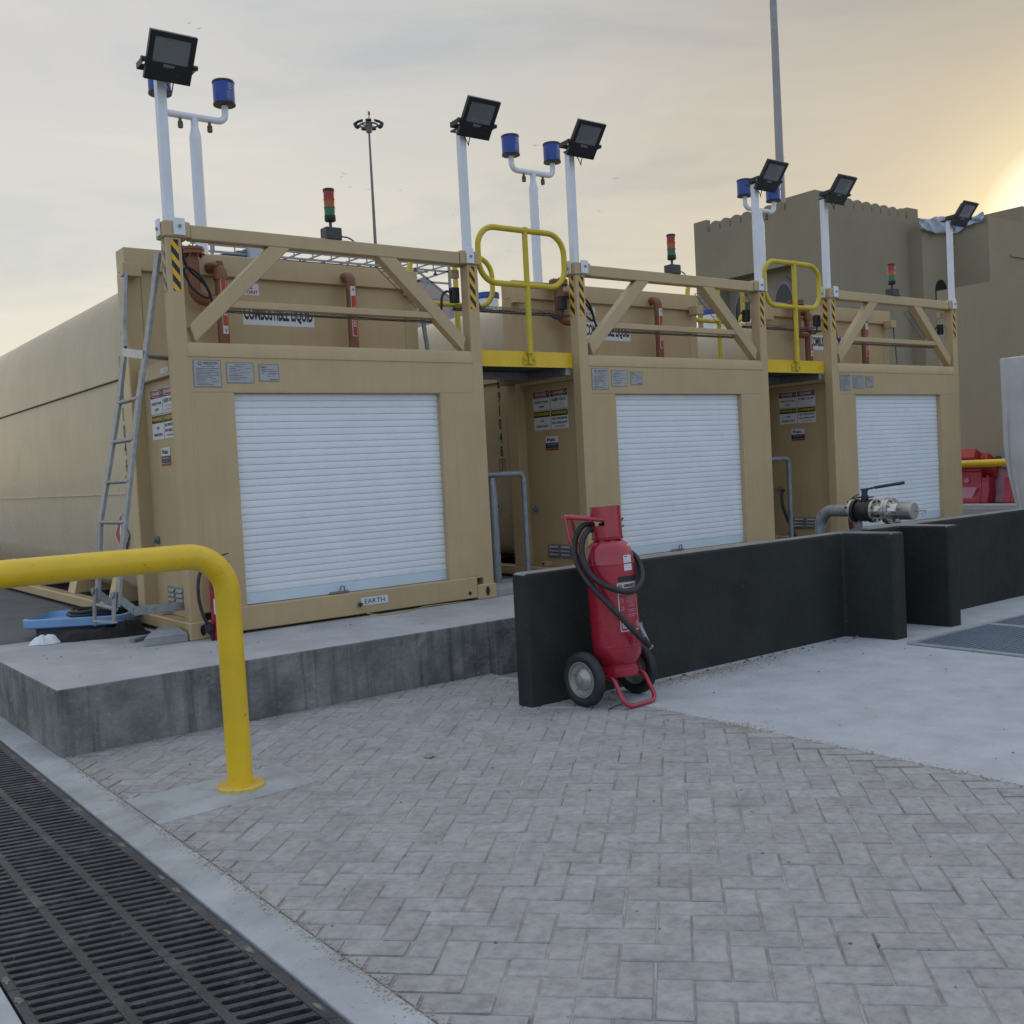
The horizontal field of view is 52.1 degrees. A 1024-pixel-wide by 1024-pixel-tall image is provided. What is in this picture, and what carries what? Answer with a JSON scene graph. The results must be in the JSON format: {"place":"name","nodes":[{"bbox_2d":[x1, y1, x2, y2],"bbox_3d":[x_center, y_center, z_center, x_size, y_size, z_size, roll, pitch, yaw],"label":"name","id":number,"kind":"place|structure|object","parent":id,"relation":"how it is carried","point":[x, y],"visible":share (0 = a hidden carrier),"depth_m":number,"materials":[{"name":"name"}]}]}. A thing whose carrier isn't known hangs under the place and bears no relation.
{"place":"outdoors","nodes":[
{"label":"outdoors","id":0,"kind":"place"},
{"bbox_2d":[0,987,21,1023],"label":"concrete path","id":1,"kind":"structure","parent":0,"point":[8,1014],"depth_m":2.75,"materials":[{"name":"grey concrete"}]},
{"bbox_2d":[144,626,187,646],"bbox_3d":[-2.284,0.802,6.798,0.278,0.085,0.280,-5,3,-37],"label":"cement block","id":2,"kind":"object","parent":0,"point":[164,635],"depth_m":6.71,"materials":[{"name":"grey concrete"}]},
{"bbox_2d":[0,578,516,757],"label":"concrete slab","id":3,"kind":"structure","parent":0,"point":[116,693],"depth_m":6.22,"materials":[{"name":"grey concrete"}]},
{"bbox_2d":[28,634,59,645],"bbox_3d":[-3.122,0.848,6.989,0.196,0.060,0.155,-5,3,-37],"label":"crumpled paper","id":4,"kind":"object","parent":3,"relation":"on","point":[47,639],"visible":1,"depth_m":6.96,"materials":[{"name":"white paper"}]},
{"bbox_2d":[57,627,150,641],"bbox_3d":[-2.799,0.820,7.145,0.681,0.068,0.181,-4,2,-16],"label":"rag heap","id":5,"kind":"object","parent":3,"relation":"on","point":[83,634],"visible":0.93,"depth_m":7.08,"materials":[{"name":"black fabric"}]},
{"bbox_2d":[111,618,144,637],"bbox_3d":[-2.651,0.790,7.208,0.260,0.108,0.179,-5,3,-37],"label":"rag heap","id":6,"kind":"object","parent":5,"relation":"on","point":[127,627],"visible":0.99,"depth_m":7.15,"materials":[{"name":"black fabric"}]},
{"bbox_2d":[129,634,148,642],"bbox_3d":[-2.451,0.836,6.960,0.040,0.022,0.250,-2,2,13],"label":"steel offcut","id":7,"kind":"object","parent":3,"relation":"on","point":[137,639],"visible":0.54,"depth_m":6.88,"materials":[{"name":"grey metal"}]},
{"bbox_2d":[196,553,228,640],"bbox_3d":[-1.928,0.551,6.767,0.236,0.557,0.105,-5,3,-37],"label":"fire extinguisher","id":8,"kind":"object","parent":3,"relation":"on","point":[210,628],"visible":0.49,"depth_m":6.73,"materials":[{"name":"red paint"}]},
{"bbox_2d":[0,220,496,640],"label":"tank container","id":9,"kind":"object","parent":3,"relation":"on","point":[311,444],"visible":0.94,"depth_m":7.66,"materials":[{"name":"beige metal"}]},
{"bbox_2d":[91,252,184,625],"bbox_3d":[-2.574,-0.492,7.016,0.539,2.472,0.790,-5,3,-37],"label":"access ladder","id":10,"kind":"object","parent":9,"relation":"attached to","point":[115,601],"visible":0.9,"depth_m":6.82,"materials":[{"name":"metal"}]},
{"bbox_2d":[136,28,197,236],"bbox_3d":[-2.154,-2.365,6.622,0.356,1.192,0.361,-5,3,-37],"label":"floodlight pole","id":11,"kind":"object","parent":9,"relation":"attached to","point":[168,57],"visible":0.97,"depth_m":6.62,"materials":[{"name":"white metal"}]},
{"bbox_2d":[148,78,235,253],"bbox_3d":[-2.505,-2.622,8.371,0.706,1.712,0.182,-5,3,-37],"label":"vent mast","id":12,"kind":"object","parent":9,"relation":"attached to","point":[223,95],"visible":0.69,"depth_m":8.34,"materials":[{"name":"white metal"}]},
{"bbox_2d":[190,242,452,323],"bbox_3d":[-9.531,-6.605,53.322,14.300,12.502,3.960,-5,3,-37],"label":"steel roof structure","id":13,"kind":"object","parent":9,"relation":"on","point":[249,252],"visible":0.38,"depth_m":52.49,"materials":[{"name":"grey metal"}]},
{"bbox_2d":[320,188,354,241],"bbox_3d":[-1.218,-2.082,7.500,0.111,0.429,0.334,-1,3,44],"label":"stack light","id":14,"kind":"object","parent":9,"relation":"on","point":[330,232],"visible":0.87,"depth_m":7.40,"materials":[{"name":"multicoloured plastic"}]},
{"bbox_2d":[375,265,417,307],"bbox_3d":[-0.857,-1.694,7.891,0.344,0.295,0.067,-5,3,-37],"label":"sloping cable tray","id":15,"kind":"object","parent":9,"relation":"attached to","point":[395,286],"visible":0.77,"depth_m":7.92,"materials":[{"name":"metal"}]},
{"bbox_2d":[450,95,500,263],"bbox_3d":[-0.274,-2.519,8.043,0.356,1.198,0.351,-5,3,-37],"label":"floodlight pole","id":16,"kind":"object","parent":9,"relation":"attached to","point":[477,119],"visible":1,"depth_m":8.04,"materials":[{"name":"white metal"}]},
{"bbox_2d":[407,224,572,385],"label":"access platform","id":17,"kind":"structure","parent":9,"relation":"attached to","point":[505,368],"depth_m":8.64,"materials":[{"name":"yellow paint"}]},
{"bbox_2d":[451,304,569,317],"bbox_3d":[0.017,-1.649,8.617,1.201,0.046,0.067,-5,3,-37],"label":"cable tray","id":18,"kind":"object","parent":9,"relation":"attached to","point":[508,311],"visible":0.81,"depth_m":8.60,"materials":[{"name":"metal"}]},
{"bbox_2d":[496,581,512,596],"bbox_3d":[-0.092,0.618,8.513,0.340,0.085,0.320,-5,3,-37],"label":"cement block","id":19,"kind":"object","parent":3,"relation":"on","point":[504,588],"depth_m":8.37,"materials":[{"name":"grey concrete"}]},
{"bbox_2d":[488,470,530,582],"bbox_3d":[-0.089,0.162,8.603,0.594,0.988,0.089,-5,3,-37],"label":"galvanised pipe stand","id":20,"kind":"object","parent":3,"relation":"on","point":[495,532],"visible":0.84,"depth_m":8.54,"materials":[{"name":"grey metal"}]},
{"bbox_2d":[418,262,774,573],"bbox_3d":[-2.097,-0.905,14.374,2.981,2.850,12.156,-5,3,-37],"label":"tank container","id":21,"kind":"object","parent":3,"relation":"on","point":[650,423],"visible":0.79,"depth_m":9.58,"materials":[{"name":"beige metal"}]},
{"bbox_2d":[501,133,560,281],"bbox_3d":[0.233,-2.850,10.450,0.706,1.712,0.182,-5,3,-37],"label":"vent mast","id":22,"kind":"object","parent":21,"relation":"attached to","point":[511,150],"visible":0.99,"depth_m":10.41,"materials":[{"name":"white metal"}]},
{"bbox_2d":[559,118,606,274],"bbox_3d":[0.583,-2.594,8.701,0.356,1.192,0.361,-5,3,-37],"label":"floodlight pole","id":23,"kind":"object","parent":21,"relation":"attached to","point":[584,141],"visible":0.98,"depth_m":8.74,"materials":[{"name":"white metal"}]},
{"bbox_2d":[664,233,685,274],"bbox_3d":[1.519,-2.310,9.579,0.111,0.429,0.334,-1,3,44],"label":"stack light","id":24,"kind":"object","parent":21,"relation":"on","point":[671,268],"visible":0.86,"depth_m":9.47,"materials":[{"name":"multicoloured plastic"}]},
{"bbox_2d":[694,293,723,325],"bbox_3d":[1.880,-1.923,9.970,0.344,0.295,0.067,-5,3,-37],"label":"sloping cable tray","id":25,"kind":"object","parent":21,"relation":"attached to","point":[707,307],"visible":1,"depth_m":9.95,"materials":[{"name":"metal"}]},
{"bbox_2d":[685,259,823,385],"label":"access platform","id":26,"kind":"structure","parent":21,"relation":"attached to","point":[796,370],"depth_m":10.72,"materials":[{"name":"yellow paint"}]},
{"bbox_2d":[745,158,788,290],"bbox_3d":[2.463,-2.748,10.122,0.356,1.198,0.351,-5,3,-37],"label":"floodlight pole","id":27,"kind":"object","parent":21,"relation":"attached to","point":[769,178],"visible":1,"depth_m":10.12,"materials":[{"name":"white metal"}]},
{"bbox_2d":[741,323,822,332],"bbox_3d":[2.768,-1.879,10.707,1.236,0.046,0.067,-5,3,-37],"label":"cable tray","id":28,"kind":"object","parent":21,"relation":"attached to","point":[748,325],"visible":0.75,"depth_m":10.69,"materials":[{"name":"metal"}]},
{"bbox_2d":[772,456,793,538],"bbox_3d":[2.678,-0.069,10.704,0.594,0.988,0.089,-5,3,-37],"label":"galvanised pipe stand","id":29,"kind":"object","parent":3,"relation":"on","point":[786,459],"visible":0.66,"depth_m":10.85,"materials":[{"name":"grey metal"}]},
{"bbox_2d":[780,489,797,536],"bbox_3d":[2.920,0.073,11.121,0.242,0.632,0.440,-4,2,-19],"label":"black hose","id":30,"kind":"object","parent":29,"relation":"hanging from","point":[783,505],"visible":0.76,"depth_m":10.98,"materials":[{"name":"rubber"}]},
{"bbox_2d":[697,288,962,538],"bbox_3d":[0.656,-1.135,16.465,2.981,2.850,12.156,-5,3,-37],"label":"tank container","id":31,"kind":"object","parent":3,"relation":"on","point":[862,414],"visible":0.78,"depth_m":11.61,"materials":[{"name":"beige metal"}]},
{"bbox_2d":[736,178,780,284],"bbox_3d":[2.986,-3.080,12.541,0.706,1.712,0.182,-5,3,-37],"label":"vent mast","id":32,"kind":"object","parent":31,"relation":"attached to","point":[744,193],"visible":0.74,"depth_m":12.49,"materials":[{"name":"white metal"}]},
{"bbox_2d":[819,173,857,297],"bbox_3d":[3.337,-2.824,10.792,0.356,1.192,0.361,-5,3,-37],"label":"floodlight pole","id":33,"kind":"object","parent":31,"relation":"attached to","point":[838,191],"visible":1,"depth_m":10.86,"materials":[{"name":"white metal"}]},
{"bbox_2d":[885,263,900,296],"bbox_3d":[4.272,-2.540,11.671,0.111,0.429,0.334,-1,3,44],"label":"stack light","id":34,"kind":"object","parent":31,"relation":"on","point":[891,291],"visible":0.89,"depth_m":11.56,"materials":[{"name":"multicoloured plastic"}]},
{"bbox_2d":[904,311,925,338],"bbox_3d":[4.633,-2.152,12.061,0.344,0.295,0.067,-5,3,-37],"label":"sloping cable tray","id":35,"kind":"object","parent":31,"relation":"attached to","point":[916,323],"visible":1,"depth_m":12.06,"materials":[{"name":"metal"}]},
{"bbox_2d":[940,200,978,308],"bbox_3d":[5.217,-2.977,12.213,0.356,1.198,0.351,-5,3,-37],"label":"floodlight pole","id":36,"kind":"object","parent":31,"relation":"attached to","point":[963,214],"visible":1,"depth_m":12.21,"materials":[{"name":"white metal"}]},
{"bbox_2d":[417,277,461,327],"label":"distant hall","id":37,"kind":"structure","parent":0,"point":[431,290],"depth_m":61.40,"materials":[{"name":"grey metal"}]},
{"bbox_2d":[0,509,1009,644],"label":"slab","id":38,"kind":"structure","parent":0,"point":[17,607],"depth_m":9.26,"materials":[{"name":"concrete"}]},
{"bbox_2d":[23,610,140,636],"bbox_3d":[-3.038,0.787,7.456,0.710,0.140,0.530,-3,2,-1],"label":"blue plastic lid","id":39,"kind":"object","parent":38,"relation":"on","point":[56,623],"visible":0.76,"depth_m":7.21,"materials":[{"name":"blue plastic"}]},
{"bbox_2d":[66,603,135,617],"bbox_3d":[-2.933,0.707,7.487,0.472,0.090,0.333,-5,3,-37],"label":"hose coil","id":40,"kind":"object","parent":39,"relation":"on","point":[87,611],"visible":0.66,"depth_m":7.34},
{"bbox_2d":[0,0,1023,355],"label":"sky","id":41,"kind":"structure","parent":0,"point":[921,102],"materials":[{"name":"grey"}]},
{"bbox_2d":[64,673,1023,1023],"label":"block paving","id":42,"kind":"structure","parent":0,"point":[708,969],"depth_m":3.60,"materials":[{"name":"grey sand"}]},
{"bbox_2d":[125,764,316,825],"bbox_3d":[-1.262,1.256,4.618,0.735,0.056,0.450,-5,3,-37],"label":"post footing pad","id":43,"kind":"object","parent":42,"relation":"on","point":[162,807],"visible":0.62,"depth_m":4.55,"materials":[{"name":"concrete"}]},
{"bbox_2d":[0,544,264,793],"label":"pipe barrier","id":44,"kind":"object","parent":43,"relation":"on","point":[215,568],"visible":1,"depth_m":4.57,"materials":[{"name":"yellow metal"}]},
{"bbox_2d":[424,752,434,757],"bbox_3d":[-0.395,1.160,5.014,0.053,0.021,0.041,-2,3,20],"label":"loose stone","id":45,"kind":"object","parent":42,"relation":"on","point":[428,755],"visible":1,"depth_m":5.00,"materials":[{"name":"beige stone"}]},
{"bbox_2d":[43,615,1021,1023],"bbox_3d":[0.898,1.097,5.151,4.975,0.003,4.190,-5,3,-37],"label":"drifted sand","id":46,"kind":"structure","parent":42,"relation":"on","point":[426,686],"depth_m":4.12,"materials":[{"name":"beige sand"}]},
{"bbox_2d":[561,505,656,707],"bbox_3d":[0.560,0.522,5.994,0.514,1.118,0.536,-5,3,-41],"label":"wheeled extinguisher","id":47,"kind":"object","parent":42,"relation":"on","point":[622,646],"visible":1,"depth_m":5.90,"materials":[{"name":"red paint"}]},
{"bbox_2d":[500,506,1016,678],"bbox_3d":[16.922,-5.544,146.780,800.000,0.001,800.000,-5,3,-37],"label":"ground","id":48,"kind":"structure","parent":0,"point":[513,675],"depth_m":22.55,"materials":[{"name":"concrete"}]},
{"bbox_2d":[0,986,270,1023],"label":"drain channel","id":49,"kind":"object","parent":48,"relation":"in","point":[151,1023],"depth_m":3.55,"materials":[{"name":"concrete"}]},
{"bbox_2d":[0,742,13,755],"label":"drain grate","id":50,"kind":"object","parent":49,"relation":"on","point":[4,750],"visible":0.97,"depth_m":5.59,"materials":[{"name":"metal"}]},
{"bbox_2d":[0,754,42,783],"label":"drain grate","id":51,"kind":"object","parent":49,"relation":"on","point":[14,767],"visible":0.98,"depth_m":5.19,"materials":[{"name":"metal"}]},
{"bbox_2d":[0,777,76,817],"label":"drain grate","id":52,"kind":"object","parent":49,"relation":"on","point":[30,795],"visible":0.97,"depth_m":4.71,"materials":[{"name":"metal"}]},
{"bbox_2d":[0,805,118,859],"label":"drain grate","id":53,"kind":"object","parent":49,"relation":"on","point":[38,832],"visible":0.97,"depth_m":4.22,"materials":[{"name":"metal"}]},
{"bbox_2d":[0,839,172,916],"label":"drain grate","id":54,"kind":"object","parent":49,"relation":"on","point":[61,877],"visible":1,"depth_m":3.72,"materials":[{"name":"metal"}]},
{"bbox_2d":[0,883,242,995],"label":"drain grate","id":55,"kind":"object","parent":49,"relation":"on","point":[41,946],"visible":0.99,"depth_m":3.22,"materials":[{"name":"metal"}]},
{"bbox_2d":[7,940,337,1023],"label":"drain grate","id":56,"kind":"object","parent":49,"relation":"on","point":[211,981],"visible":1,"depth_m":2.82,"materials":[{"name":"metal"}]},
{"bbox_2d":[316,1017,345,1023],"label":"drain grate","id":57,"kind":"object","parent":49,"relation":"on","point":[337,1020],"visible":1,"depth_m":2.63,"materials":[{"name":"metal"}]},
{"bbox_2d":[0,716,435,1023],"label":"kerb","id":58,"kind":"structure","parent":48,"relation":"on","point":[345,995],"depth_m":3.37,"materials":[{"name":"concrete"}]},
{"bbox_2d":[353,111,383,264],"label":"floodlight mast","id":59,"kind":"object","parent":48,"relation":"on","point":[368,127],"visible":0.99,"depth_m":59.93,"materials":[{"name":"grey metal"}]},
{"bbox_2d":[770,0,784,201],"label":"mast pole","id":60,"kind":"object","parent":48,"relation":"on","point":[779,153],"visible":0.47,"depth_m":49.34,"materials":[{"name":"grey metal"}]},
{"bbox_2d":[962,469,995,503],"bbox_3d":[10.501,-0.629,24.620,0.480,0.850,1.600,-5,3,-37],"label":"plastic barrier","id":61,"kind":"object","parent":48,"relation":"on","point":[978,487],"visible":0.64,"depth_m":24.08,"materials":[{"name":"red plastic"}]},
{"bbox_2d":[961,449,998,477],"bbox_3d":[10.403,-1.166,24.482,0.850,0.480,1.600,29,-17,-34],"label":"plastic barrier","id":62,"kind":"object","parent":61,"relation":"on","point":[971,454],"visible":0.35,"depth_m":23.93,"materials":[{"name":"red plastic"}]},
{"bbox_2d":[937,276,1023,456],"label":"front annex","id":63,"kind":"object","parent":48,"relation":"on","point":[990,323],"visible":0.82,"depth_m":24.61,"materials":[{"name":"beige paint"}]},
{"bbox_2d":[961,459,1005,467],"bbox_3d":[6.604,-0.245,16.951,0.200,1.121,5.500,-5,3,-37],"label":"pipe barrier","id":64,"kind":"object","parent":48,"relation":"on","point":[984,463],"depth_m":16.02,"materials":[{"name":"yellow metal"}]},
{"bbox_2d":[963,503,1015,505],"bbox_3d":[10.791,-0.166,23.460,0.300,0.032,7.000,-5,3,-37],"label":"white kerb line","id":65,"kind":"object","parent":48,"relation":"on","point":[1001,504],"visible":0.44,"depth_m":23.41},
{"bbox_2d":[995,466,1007,502],"bbox_3d":[11.323,-0.651,24.114,0.480,0.850,1.600,-5,3,-37],"label":"plastic barrier","id":66,"kind":"object","parent":48,"relation":"on","point":[999,480],"visible":0.04,"depth_m":24.01,"materials":[{"name":"plastic"}]},
{"bbox_2d":[995,450,1006,467],"bbox_3d":[11.648,-1.220,23.355,0.325,0.410,1.799,-5,3,-37],"label":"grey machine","id":67,"kind":"object","parent":66,"relation":"on","point":[1001,457],"visible":0.2,"depth_m":23.85,"materials":[{"name":"grey metal"}]},
{"bbox_2d":[1003,476,1014,502],"bbox_3d":[11.680,-0.626,23.067,0.480,0.850,1.600,-5,3,-37],"label":"plastic barrier","id":68,"kind":"object","parent":48,"relation":"on","point":[1008,496],"visible":0.47,"depth_m":23.53,"materials":[{"name":"red plastic"}]},
{"bbox_2d":[603,596,1023,785],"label":"apron","id":69,"kind":"object","parent":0,"point":[961,712],"depth_m":5.81,"materials":[{"name":"concrete"}]},
{"bbox_2d":[513,508,1023,707],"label":"dark low wall","id":70,"kind":"structure","parent":69,"relation":"on","point":[699,609],"depth_m":7.28,"materials":[{"name":"black concrete"}]},
{"bbox_2d":[815,481,925,533],"bbox_3d":[2.659,0.160,7.856,0.195,0.767,0.911,-5,3,-37],"label":"fuel inlet pipe","id":71,"kind":"object","parent":70,"relation":"on","point":[887,510],"visible":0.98,"depth_m":7.77,"materials":[{"name":"metal"}]},
{"bbox_2d":[907,623,1023,657],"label":"floor grating","id":72,"kind":"object","parent":69,"relation":"on","point":[999,639],"visible":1,"depth_m":7.24,"materials":[{"name":"grey metal"}]},
{"bbox_2d":[987,614,1023,626],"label":"floor grating","id":73,"kind":"object","parent":69,"relation":"on","point":[1017,620],"visible":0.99,"depth_m":7.93,"materials":[{"name":"grey metal"}]},
{"bbox_2d":[848,494,859,529],"bbox_3d":[3.524,0.099,10.832,0.236,0.557,0.105,-5,3,-37],"label":"fire extinguisher","id":74,"kind":"object","parent":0,"point":[851,525],"visible":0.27,"depth_m":10.82,"materials":[{"name":"red paint"}]},
{"bbox_2d":[694,190,1023,365],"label":"sand coloured building","id":75,"kind":"structure","parent":0,"point":[868,242],"depth_m":37.68,"materials":[{"name":"beige concrete"}]},
{"bbox_2d":[734,292,750,318],"bbox_3d":[8.487,-7.122,38.174,0.120,2.200,0.980,-5,3,-37],"label":"arch window","id":76,"kind":"structure","parent":75,"relation":"in","point":[737,306],"depth_m":38.29,"materials":[{"name":"grey glass"}]},
{"bbox_2d":[773,277,792,302],"bbox_3d":[9.569,-7.120,36.749,0.120,2.200,0.980,-5,3,-37],"label":"arch window","id":77,"kind":"structure","parent":75,"relation":"in","point":[783,289],"depth_m":36.68,"materials":[{"name":"grey glass"}]},
{"bbox_2d":[935,280,946,299],"bbox_3d":[15.792,-7.980,38.553,0.750,1.120,0.028,-5,3,-37],"label":"arch window","id":78,"kind":"structure","parent":75,"relation":"in","point":[940,285],"depth_m":38.45,"materials":[{"name":"black glass"}]},
{"bbox_2d":[919,212,983,233],"bbox_3d":[15.821,-10.473,37.715,2.366,0.742,1.148,-5,3,-37],"label":"plastic sheet","id":79,"kind":"object","parent":75,"relation":"hanging from","point":[935,225],"visible":0.68,"depth_m":38.09,"materials":[{"name":"grey plastic"}]},
{"bbox_2d":[1000,356,1023,508],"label":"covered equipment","id":80,"kind":"object","parent":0,"point":[1012,380],"visible":0.95,"depth_m":12.41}
]}

